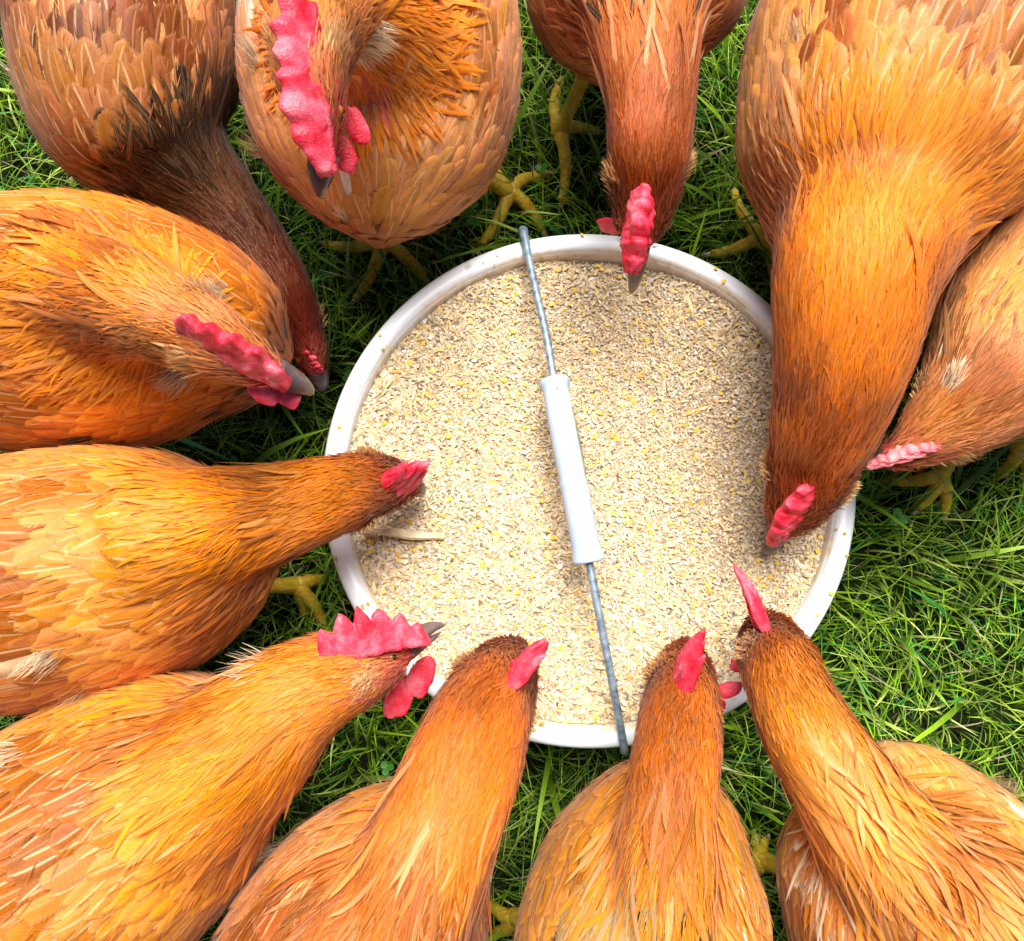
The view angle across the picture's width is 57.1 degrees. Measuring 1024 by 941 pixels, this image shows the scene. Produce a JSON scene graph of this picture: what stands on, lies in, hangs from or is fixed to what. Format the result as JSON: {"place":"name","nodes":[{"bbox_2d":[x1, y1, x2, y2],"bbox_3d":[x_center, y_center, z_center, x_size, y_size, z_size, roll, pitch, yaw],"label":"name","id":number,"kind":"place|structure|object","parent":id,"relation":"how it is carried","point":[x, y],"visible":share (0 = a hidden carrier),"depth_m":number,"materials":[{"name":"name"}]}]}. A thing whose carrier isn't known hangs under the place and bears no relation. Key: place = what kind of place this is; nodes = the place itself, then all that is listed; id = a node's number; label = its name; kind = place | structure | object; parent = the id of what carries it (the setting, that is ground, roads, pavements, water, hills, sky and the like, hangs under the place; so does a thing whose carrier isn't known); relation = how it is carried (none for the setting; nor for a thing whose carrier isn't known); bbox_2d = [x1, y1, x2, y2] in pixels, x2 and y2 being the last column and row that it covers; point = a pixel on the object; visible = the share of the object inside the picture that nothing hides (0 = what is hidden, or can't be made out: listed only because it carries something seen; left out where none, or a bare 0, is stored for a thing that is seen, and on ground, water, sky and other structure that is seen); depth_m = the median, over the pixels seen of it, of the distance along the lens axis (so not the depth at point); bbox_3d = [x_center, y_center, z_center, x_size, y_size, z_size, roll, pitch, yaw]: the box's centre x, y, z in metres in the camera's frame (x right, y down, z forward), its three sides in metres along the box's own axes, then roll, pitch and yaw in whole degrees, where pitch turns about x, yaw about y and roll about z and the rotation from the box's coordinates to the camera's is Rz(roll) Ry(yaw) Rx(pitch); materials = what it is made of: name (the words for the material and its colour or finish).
{"place":"outdoors","nodes":[
{"label":"outdoors","id":0,"kind":"place"},
{"bbox_2d":[0,0,1023,940],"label":"ground","id":1,"kind":"structure","parent":0,"point":[762,752],"depth_m":0.87,"materials":[{"name":"green plant"}]},
{"bbox_2d":[0,187,314,452],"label":"hen","id":2,"kind":"object","parent":1,"relation":"on","point":[124,321],"visible":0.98,"depth_m":0.59,"materials":[{"name":"brown"}]},
{"bbox_2d":[0,0,328,393],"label":"hen","id":3,"kind":"object","parent":1,"relation":"on","point":[135,100],"visible":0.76,"depth_m":0.67,"materials":[{"name":"brown"}]},
{"bbox_2d":[0,443,430,717],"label":"hen","id":4,"kind":"object","parent":1,"relation":"on","point":[119,565],"visible":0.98,"depth_m":0.58,"materials":[{"name":"brown"}]},
{"bbox_2d":[0,606,444,940],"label":"hen","id":5,"kind":"object","parent":1,"relation":"on","point":[151,807],"visible":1,"depth_m":0.55,"materials":[{"name":"brown"}]},
{"bbox_2d":[211,634,548,940],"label":"hen","id":6,"kind":"object","parent":1,"relation":"on","point":[409,851],"visible":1,"depth_m":0.55,"materials":[{"name":"brown"}]},
{"bbox_2d":[233,0,557,310],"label":"hen","id":7,"kind":"object","parent":1,"relation":"on","point":[382,125],"visible":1,"depth_m":0.65,"materials":[{"name":"brown"}]},
{"bbox_2d":[325,226,855,754],"bbox_3d":[0.062,0.012,0.789,0.428,0.178,0.429,0,80,0],"label":"feed tub","id":8,"kind":"object","parent":1,"relation":"on","point":[417,308],"visible":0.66,"depth_m":0.75,"materials":[{"name":"plastic"}]},
{"bbox_2d":[334,233,848,741],"bbox_3d":[0.061,0.007,0.766,0.418,0.033,0.412,0,80,0],"label":"grain feed","id":9,"kind":"object","parent":8,"relation":"in","point":[670,383],"visible":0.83,"depth_m":0.77},
{"bbox_2d":[362,527,444,539],"bbox_3d":[-0.087,0.051,0.753,0.066,0.006,0.008,5,80,1],"label":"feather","id":10,"kind":"object","parent":9,"relation":"on","point":[405,534],"visible":0.91,"depth_m":0.75,"materials":[{"name":"beige"}]},
{"bbox_2d":[489,629,774,940],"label":"hen","id":11,"kind":"object","parent":1,"relation":"on","point":[648,840],"visible":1,"depth_m":0.56,"materials":[{"name":"brown"}]},
{"bbox_2d":[524,0,747,293],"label":"hen","id":12,"kind":"object","parent":1,"relation":"on","point":[637,62],"visible":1,"depth_m":0.62,"materials":[{"name":"brown"}]},
{"bbox_2d":[698,0,1023,554],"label":"hen","id":13,"kind":"object","parent":1,"relation":"on","point":[879,144],"visible":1,"depth_m":0.59,"materials":[{"name":"brown"}]},
{"bbox_2d":[719,564,1023,940],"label":"hen","id":14,"kind":"object","parent":1,"relation":"on","point":[891,840],"visible":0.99,"depth_m":0.55,"materials":[{"name":"brown"}]},
{"bbox_2d":[862,207,1023,525],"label":"hen","id":15,"kind":"object","parent":1,"relation":"on","point":[965,399],"visible":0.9,"depth_m":0.65,"materials":[{"name":"brown"}]}
]}

